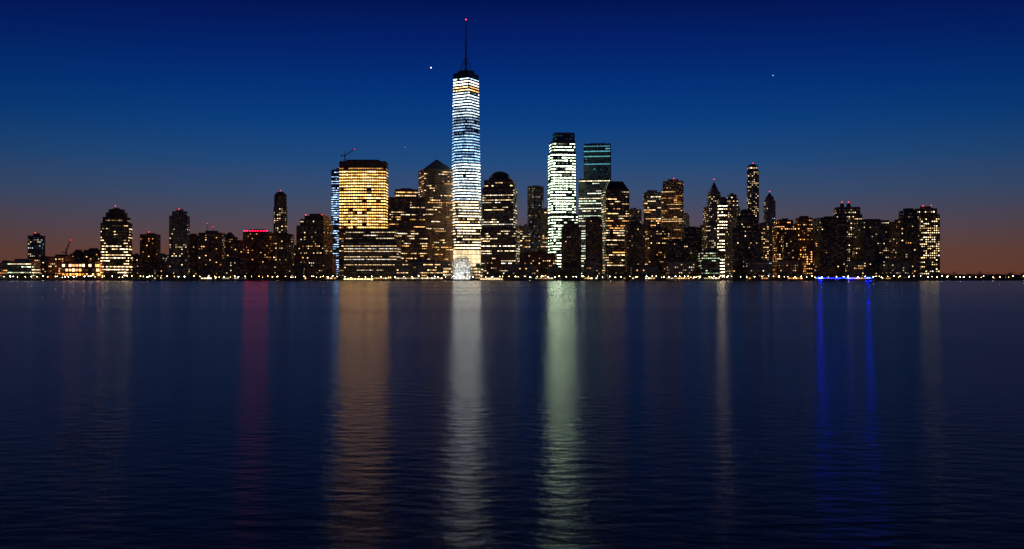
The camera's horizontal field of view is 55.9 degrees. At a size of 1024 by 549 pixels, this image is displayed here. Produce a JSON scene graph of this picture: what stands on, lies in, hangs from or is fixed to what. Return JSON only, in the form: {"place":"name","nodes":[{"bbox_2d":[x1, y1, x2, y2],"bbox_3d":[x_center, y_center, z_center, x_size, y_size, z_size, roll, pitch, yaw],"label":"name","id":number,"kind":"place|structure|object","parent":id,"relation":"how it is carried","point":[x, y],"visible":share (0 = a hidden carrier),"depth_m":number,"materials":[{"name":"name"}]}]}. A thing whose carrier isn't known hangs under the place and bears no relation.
{"place":"outdoors","nodes":[
{"label":"outdoors","id":0,"kind":"place"},
{"bbox_2d":[228,240,246,278],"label":"apartment block","id":1,"kind":"structure","parent":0,"point":[237,248],"depth_m":1890.37,"materials":[{"name":"black"}]},
{"bbox_2d":[394,260,451,278],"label":"office building","id":2,"kind":"structure","parent":0,"point":[421,268],"depth_m":1834.27,"materials":[{"name":"black"}]},
{"bbox_2d":[0,281,1023,548],"bbox_3d":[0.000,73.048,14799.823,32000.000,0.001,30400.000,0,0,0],"label":"river water","id":3,"kind":"structure","parent":0,"point":[510,413],"depth_m":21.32,"materials":[{"name":"blue liquid"}]},
{"bbox_2d":[343,278,373,280],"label":"ferry landing","id":4,"kind":"object","parent":3,"relation":"in","point":[359,279],"visible":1,"depth_m":1755.98,"materials":[{"name":"yellow concrete"}]},
{"bbox_2d":[480,278,502,280],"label":"ferry landing","id":5,"kind":"object","parent":3,"relation":"in","point":[485,279],"visible":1,"depth_m":1755.98,"materials":[{"name":"yellow concrete"}]},
{"bbox_2d":[0,0,1023,274],"label":"sky","id":6,"kind":"structure","parent":0,"point":[149,110],"materials":[{"name":"blue"}]},
{"bbox_3d":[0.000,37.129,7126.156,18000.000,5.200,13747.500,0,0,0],"label":"ground","id":7,"kind":"structure","parent":0,"visible":0},
{"bbox_2d":[0,260,9,278],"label":"waterfront building","id":8,"kind":"structure","parent":7,"relation":"on","point":[3,266],"depth_m":1890.79,"materials":[{"name":"stone"}]},
{"bbox_2d":[7,259,40,278],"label":"office building","id":9,"kind":"structure","parent":7,"relation":"on","point":[15,266],"depth_m":1876.63,"materials":[{"name":"stone"}]},
{"bbox_2d":[28,233,45,258],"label":"apartment tower","id":10,"kind":"structure","parent":7,"relation":"on","point":[36,245],"depth_m":2139.13,"materials":[{"name":"grey concrete"}]},
{"bbox_2d":[30,256,47,278],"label":"brick warehouse","id":11,"kind":"structure","parent":7,"relation":"on","point":[44,263],"depth_m":1944.66,"materials":[{"name":"brown brick"}]},
{"bbox_2d":[48,254,75,278],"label":"office building","id":12,"kind":"structure","parent":7,"relation":"on","point":[55,263],"depth_m":1916.40,"materials":[{"name":"brick"}]},
{"bbox_2d":[69,250,85,259],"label":"office building","id":13,"kind":"structure","parent":7,"relation":"on","point":[79,254],"depth_m":2090.59,"materials":[{"name":"brick"}]},
{"bbox_2d":[62,260,100,278],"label":"building","id":14,"kind":"structure","parent":7,"relation":"on","point":[77,267],"depth_m":1864.49,"materials":[{"name":"brick"}]},
{"bbox_2d":[84,248,99,261],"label":"apartment block","id":15,"kind":"structure","parent":7,"relation":"on","point":[93,254],"depth_m":2107.16,"materials":[{"name":"brown stone"}]},
{"bbox_2d":[100,206,132,278],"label":"office tower","id":16,"kind":"structure","parent":7,"relation":"on","point":[116,241],"depth_m":1880.75,"materials":[{"name":"brown stone"}]},
{"bbox_2d":[132,253,142,267],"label":"apartment block","id":17,"kind":"structure","parent":7,"relation":"on","point":[137,258],"depth_m":1993.00,"materials":[{"name":"brick"}]},
{"bbox_2d":[132,266,155,278],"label":"brick apartment building","id":18,"kind":"structure","parent":7,"relation":"on","point":[140,270],"depth_m":1838.52,"materials":[{"name":"brick"}]},
{"bbox_2d":[140,233,160,263],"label":"apartment tower","id":19,"kind":"structure","parent":7,"relation":"on","point":[150,246],"depth_m":2037.21,"materials":[{"name":"brick"}]},
{"bbox_2d":[135,261,174,278],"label":"apartment block","id":20,"kind":"structure","parent":7,"relation":"on","point":[161,266],"depth_m":1879.10,"materials":[{"name":"brick"}]},
{"bbox_2d":[161,253,168,263],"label":"brick apartment building","id":21,"kind":"structure","parent":7,"relation":"on","point":[164,258],"depth_m":2522.57,"materials":[{"name":"brick"}]},
{"bbox_2d":[166,266,186,278],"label":"brick apartment building","id":22,"kind":"structure","parent":7,"relation":"on","point":[182,270],"depth_m":1830.73,"materials":[{"name":"brick"}]},
{"bbox_2d":[169,209,189,278],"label":"apartment tower","id":23,"kind":"structure","parent":7,"relation":"on","point":[179,237],"depth_m":1947.30,"materials":[{"name":"grey concrete"}]},
{"bbox_2d":[190,234,197,278],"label":"apartment block","id":24,"kind":"structure","parent":7,"relation":"on","point":[193,253],"depth_m":2011.07,"materials":[{"name":"brick"}]},
{"bbox_2d":[201,266,215,278],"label":"apartment block","id":25,"kind":"structure","parent":7,"relation":"on","point":[207,271],"depth_m":1838.54,"materials":[{"name":"stone"}]},
{"bbox_2d":[198,223,225,278],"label":"apartment building","id":26,"kind":"structure","parent":7,"relation":"on","point":[211,248],"depth_m":1912.80,"materials":[{"name":"brown stone"}]},
{"bbox_2d":[225,232,237,259],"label":"apartment block","id":27,"kind":"structure","parent":7,"relation":"on","point":[230,237],"depth_m":1970.30,"materials":[{"name":"brown stone"}]},
{"bbox_2d":[221,257,245,278],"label":"apartment block","id":28,"kind":"structure","parent":7,"relation":"on","point":[235,265],"depth_m":1838.62,"materials":[{"name":"stone"}]},
{"bbox_2d":[243,229,271,278],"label":"apartment building","id":29,"kind":"structure","parent":7,"relation":"on","point":[259,246],"depth_m":1905.86,"materials":[{"name":"black"}]},
{"bbox_2d":[259,262,288,278],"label":"brick apartment building","id":30,"kind":"structure","parent":7,"relation":"on","point":[271,267],"depth_m":1836.83,"materials":[{"name":"brown brick"}]},
{"bbox_2d":[273,190,286,232],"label":"slender apartment tower","id":31,"kind":"structure","parent":7,"relation":"on","point":[280,214],"depth_m":2239.76,"materials":[{"name":"brown stone"}]},
{"bbox_2d":[271,233,293,278],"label":"apartment building","id":32,"kind":"structure","parent":7,"relation":"on","point":[282,247],"depth_m":1942.20,"materials":[{"name":"brown stone"}]},
{"bbox_2d":[294,245,295,265],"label":"apartment block","id":33,"kind":"structure","parent":7,"relation":"on","point":[294,255],"depth_m":2023.18,"materials":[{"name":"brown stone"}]},
{"bbox_2d":[291,266,303,278],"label":"brick apartment building","id":34,"kind":"structure","parent":7,"relation":"on","point":[297,269],"depth_m":1839.07,"materials":[{"name":"brick"}]},
{"bbox_2d":[296,214,332,278],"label":"apartment tower","id":35,"kind":"structure","parent":7,"relation":"on","point":[314,233],"depth_m":1930.81,"materials":[{"name":"brown stone"}]},
{"bbox_2d":[306,266,325,278],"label":"apartment block","id":36,"kind":"structure","parent":7,"relation":"on","point":[315,269],"depth_m":1830.26,"materials":[{"name":"brick"}]},
{"bbox_2d":[304,254,335,278],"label":"apartment block","id":37,"kind":"structure","parent":7,"relation":"on","point":[327,262],"depth_m":1858.76,"materials":[{"name":"brick"}]},
{"bbox_2d":[331,168,338,278],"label":"glass office tower","id":38,"kind":"structure","parent":7,"relation":"on","point":[334,198],"depth_m":2167.63,"materials":[{"name":"blue glass"}]},
{"bbox_2d":[339,160,387,278],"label":"curved office tower","id":39,"kind":"structure","parent":7,"relation":"on","point":[363,193],"depth_m":1979.08,"materials":[{"name":"yellow glass"}]},
{"bbox_2d":[344,228,401,278],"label":"office block","id":40,"kind":"structure","parent":7,"relation":"on","point":[372,252],"depth_m":1845.47,"materials":[{"name":"black"}]},
{"bbox_2d":[386,188,427,261],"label":"stepped office tower","id":41,"kind":"structure","parent":7,"relation":"on","point":[406,212],"depth_m":1932.29,"materials":[{"name":"brown stone"}]},
{"bbox_2d":[418,160,453,266],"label":"pyramid roof office tower","id":42,"kind":"structure","parent":7,"relation":"on","point":[435,184],"depth_m":1985.40,"materials":[{"name":"brown stone"}]},
{"bbox_2d":[443,256,480,278],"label":"glass vaulted winter garden","id":43,"kind":"object","parent":7,"relation":"on","point":[448,271],"visible":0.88,"depth_m":1823.90,"materials":[{"name":"glass"}]},
{"bbox_2d":[452,19,480,278],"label":"skyscraper with spire","id":44,"kind":"structure","parent":7,"relation":"on","point":[466,183],"depth_m":1977.39,"materials":[{"name":"white glass"}]},
{"bbox_2d":[473,264,483,278],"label":"office building","id":45,"kind":"structure","parent":7,"relation":"on","point":[482,269],"depth_m":1844.04,"materials":[{"name":"stone"}]},
{"bbox_2d":[486,259,500,278],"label":"apartment block","id":46,"kind":"structure","parent":7,"relation":"on","point":[493,266],"depth_m":1838.83,"materials":[{"name":"brick"}]},
{"bbox_2d":[481,171,519,278],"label":"domed office tower","id":47,"kind":"structure","parent":7,"relation":"on","point":[500,235],"depth_m":1915.52,"materials":[{"name":"brown stone"}]},
{"bbox_2d":[0,279,1023,280],"bbox_3d":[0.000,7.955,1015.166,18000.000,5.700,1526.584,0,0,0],"label":"seawall","id":48,"kind":"object","parent":7,"relation":"on","point":[514,279],"visible":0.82,"depth_m":1774.93,"materials":[{"name":"stone"}]},
{"bbox_2d":[3,270,1023,278],"bbox_3d":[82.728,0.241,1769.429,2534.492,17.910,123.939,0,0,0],"label":"waterfront trees","id":49,"kind":"object","parent":7,"relation":"on","point":[624,275],"visible":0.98,"depth_m":1806.51,"materials":[{"name":"black plant"}]},
{"bbox_2d":[517,225,522,252],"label":"office building","id":50,"kind":"structure","parent":7,"relation":"on","point":[519,227],"depth_m":1986.00,"materials":[{"name":"stone"}]},
{"bbox_2d":[508,264,535,278],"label":"apartment block","id":51,"kind":"structure","parent":7,"relation":"on","point":[523,268],"depth_m":1828.48,"materials":[{"name":"grey concrete"}]},
{"bbox_2d":[522,224,530,252],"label":"office tower","id":52,"kind":"structure","parent":7,"relation":"on","point":[526,238],"depth_m":2241.84,"materials":[{"name":"grey concrete"}]},
{"bbox_2d":[527,185,543,250],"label":"office tower","id":53,"kind":"structure","parent":7,"relation":"on","point":[535,200],"depth_m":2336.08,"materials":[{"name":"grey concrete"}]},
{"bbox_2d":[519,251,556,278],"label":"office building","id":54,"kind":"structure","parent":7,"relation":"on","point":[542,261],"depth_m":1882.14,"materials":[{"name":"brick"}]},
{"bbox_2d":[541,208,547,252],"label":"office tower","id":55,"kind":"structure","parent":7,"relation":"on","point":[544,231],"depth_m":2252.09,"materials":[{"name":"stone"}]},
{"bbox_2d":[547,265,561,278],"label":"townhouse row","id":56,"kind":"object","parent":7,"relation":"on","point":[556,269],"visible":0.82,"depth_m":1841.62,"materials":[{"name":"concrete"}]},
{"bbox_2d":[548,132,577,266],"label":"bright glass skyscraper","id":57,"kind":"structure","parent":7,"relation":"on","point":[562,182],"depth_m":2056.58,"materials":[{"name":"grey glass"}]},
{"bbox_2d":[561,221,580,278],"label":"apartment tower","id":58,"kind":"structure","parent":7,"relation":"on","point":[570,242],"depth_m":1866.40,"materials":[{"name":"brown stone"}]},
{"bbox_2d":[563,264,578,278],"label":"apartment block","id":59,"kind":"structure","parent":7,"relation":"on","point":[570,268],"depth_m":1843.43,"materials":[{"name":"stone"}]},
{"bbox_2d":[584,258,597,278],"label":"apartment block","id":60,"kind":"structure","parent":7,"relation":"on","point":[590,265],"depth_m":1833.27,"materials":[{"name":"grey concrete"}]},
{"bbox_2d":[586,216,601,278],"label":"apartment tower","id":61,"kind":"structure","parent":7,"relation":"on","point":[594,237],"depth_m":1878.00,"materials":[{"name":"brown stone"}]},
{"bbox_2d":[578,143,610,278],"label":"teal glass skyscraper","id":62,"kind":"structure","parent":7,"relation":"on","point":[592,183],"depth_m":2175.94,"materials":[{"name":"grey"}]},
{"bbox_2d":[601,181,628,278],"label":"mansard roof office tower","id":63,"kind":"structure","parent":7,"relation":"on","point":[615,207],"depth_m":1931.40,"materials":[{"name":"brown stone"}]},
{"bbox_2d":[607,266,625,278],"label":"apartment block","id":64,"kind":"structure","parent":7,"relation":"on","point":[618,270],"depth_m":1837.13,"materials":[{"name":"brick"}]},
{"bbox_2d":[625,222,644,278],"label":"apartment block","id":65,"kind":"structure","parent":7,"relation":"on","point":[634,244],"depth_m":1886.57,"materials":[{"name":"brown stone"}]},
{"bbox_2d":[629,208,641,223],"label":"office tower","id":66,"kind":"structure","parent":7,"relation":"on","point":[635,214],"depth_m":2088.70,"materials":[{"name":"grey concrete"}]},
{"bbox_2d":[630,265,657,278],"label":"apartment block","id":67,"kind":"structure","parent":7,"relation":"on","point":[645,269],"depth_m":1832.89,"materials":[{"name":"grey concrete"}]},
{"bbox_2d":[643,190,660,228],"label":"office tower","id":68,"kind":"structure","parent":7,"relation":"on","point":[651,208],"depth_m":2106.32,"materials":[{"name":"stone"}]},
{"bbox_2d":[645,227,669,278],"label":"apartment building","id":69,"kind":"structure","parent":7,"relation":"on","point":[656,238],"depth_m":1904.51,"materials":[{"name":"brown stone"}]},
{"bbox_2d":[662,179,683,239],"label":"office tower","id":70,"kind":"structure","parent":7,"relation":"on","point":[672,201],"depth_m":2202.57,"materials":[{"name":"brick"}]},
{"bbox_2d":[665,239,687,278],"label":"apartment building","id":71,"kind":"structure","parent":7,"relation":"on","point":[676,249],"depth_m":1864.50,"materials":[{"name":"stone"}]},
{"bbox_2d":[667,260,694,278],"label":"townhouse row","id":72,"kind":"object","parent":7,"relation":"on","point":[680,267],"visible":0.91,"depth_m":1836.35,"materials":[{"name":"grey concrete"}]},
{"bbox_2d":[682,213,689,239],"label":"apartment block","id":73,"kind":"structure","parent":7,"relation":"on","point":[685,220],"depth_m":2075.35,"materials":[{"name":"stone"}]},
{"bbox_2d":[683,226,701,278],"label":"apartment building","id":74,"kind":"structure","parent":7,"relation":"on","point":[692,235],"depth_m":1916.37,"materials":[{"name":"stone"}]},
{"bbox_2d":[698,249,719,278],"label":"office building","id":75,"kind":"structure","parent":7,"relation":"on","point":[709,260],"depth_m":1885.70,"materials":[{"name":"black glass"}]},
{"bbox_2d":[700,182,720,249],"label":"gothic spire skyscraper","id":76,"kind":"structure","parent":7,"relation":"on","point":[709,233],"depth_m":2133.98,"materials":[{"name":"stone"}]},
{"bbox_2d":[717,197,727,278],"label":"office tower","id":77,"kind":"structure","parent":7,"relation":"on","point":[722,215],"depth_m":2023.39,"materials":[{"name":"stone"}]},
{"bbox_2d":[727,193,739,228],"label":"office tower","id":78,"kind":"structure","parent":7,"relation":"on","point":[733,204],"depth_m":2170.45,"materials":[{"name":"stone"}]},
{"bbox_2d":[724,209,761,278],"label":"office tower","id":79,"kind":"structure","parent":7,"relation":"on","point":[742,240],"depth_m":1880.08,"materials":[{"name":"stone"}]},
{"bbox_2d":[747,164,758,222],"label":"slender glass tower","id":80,"kind":"structure","parent":7,"relation":"on","point":[752,187],"depth_m":2340.84,"materials":[{"name":"grey glass"}]},
{"bbox_2d":[746,259,768,278],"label":"townhouse row","id":81,"kind":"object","parent":7,"relation":"on","point":[758,266],"visible":0.9,"depth_m":1837.50,"materials":[{"name":"grey concrete"}]},
{"bbox_2d":[758,223,768,260],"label":"office building","id":82,"kind":"structure","parent":7,"relation":"on","point":[764,227],"depth_m":2092.09,"materials":[{"name":"stone"}]},
{"bbox_2d":[764,191,775,278],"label":"art deco tower","id":83,"kind":"structure","parent":7,"relation":"on","point":[769,210],"depth_m":2291.75,"materials":[{"name":"stone"}]},
{"bbox_2d":[772,218,796,278],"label":"office building","id":84,"kind":"structure","parent":7,"relation":"on","point":[781,226],"depth_m":2036.41,"materials":[{"name":"brick"}]},
{"bbox_2d":[777,259,802,278],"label":"brick apartment building","id":85,"kind":"structure","parent":7,"relation":"on","point":[786,267],"depth_m":1829.96,"materials":[{"name":"brown brick"}]},
{"bbox_2d":[782,232,798,259],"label":"apartment block","id":86,"kind":"structure","parent":7,"relation":"on","point":[790,245],"depth_m":1909.36,"materials":[{"name":"brown stone"}]},
{"bbox_2d":[795,216,812,259],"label":"office building","id":87,"kind":"structure","parent":7,"relation":"on","point":[804,224],"depth_m":2055.77,"materials":[{"name":"brick"}]},
{"bbox_2d":[802,243,812,278],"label":"brick apartment building","id":88,"kind":"structure","parent":7,"relation":"on","point":[807,253],"depth_m":1918.69,"materials":[{"name":"brown brick"}]},
{"bbox_2d":[814,266,835,278],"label":"apartment block","id":89,"kind":"structure","parent":7,"relation":"on","point":[824,269],"depth_m":1833.69,"materials":[{"name":"brick"}]},
{"bbox_2d":[813,216,846,278],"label":"apartment tower","id":90,"kind":"structure","parent":7,"relation":"on","point":[829,241],"depth_m":1870.52,"materials":[{"name":"stone"}]},
{"bbox_2d":[833,202,861,260],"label":"apartment tower","id":91,"kind":"structure","parent":7,"relation":"on","point":[850,213],"depth_m":1980.57,"materials":[{"name":"brown stone"}]},
{"bbox_2d":[845,259,867,278],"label":"townhouse row","id":92,"kind":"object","parent":7,"relation":"on","point":[853,266],"visible":0.82,"depth_m":1840.97,"materials":[{"name":"grey concrete"}]},
{"bbox_2d":[853,219,888,278],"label":"apartment tower","id":93,"kind":"structure","parent":7,"relation":"on","point":[871,241],"depth_m":1879.99,"materials":[{"name":"stone"}]},
{"bbox_2d":[889,222,893,259],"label":"apartment block","id":94,"kind":"structure","parent":7,"relation":"on","point":[891,240],"depth_m":1997.64,"materials":[{"name":"brown stone"}]},
{"bbox_2d":[879,260,908,278],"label":"brick apartment building","id":95,"kind":"structure","parent":7,"relation":"on","point":[895,267],"depth_m":1839.29,"materials":[{"name":"grey brick"}]},
{"bbox_2d":[894,208,919,278],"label":"apartment tower","id":96,"kind":"structure","parent":7,"relation":"on","point":[907,236],"depth_m":1876.05,"materials":[{"name":"stone"}]},
{"bbox_2d":[914,205,939,278],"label":"apartment tower","id":97,"kind":"structure","parent":7,"relation":"on","point":[929,217],"depth_m":1941.36,"materials":[{"name":"brown stone"}]},
{"bbox_2d":[940,274,1023,278],"bbox_3d":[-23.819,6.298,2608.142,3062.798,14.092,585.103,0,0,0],"label":"distant houses","id":98,"kind":"structure","parent":7,"relation":"on","point":[989,276],"depth_m":2374.16,"materials":[{"name":"brown stone"}]}
]}

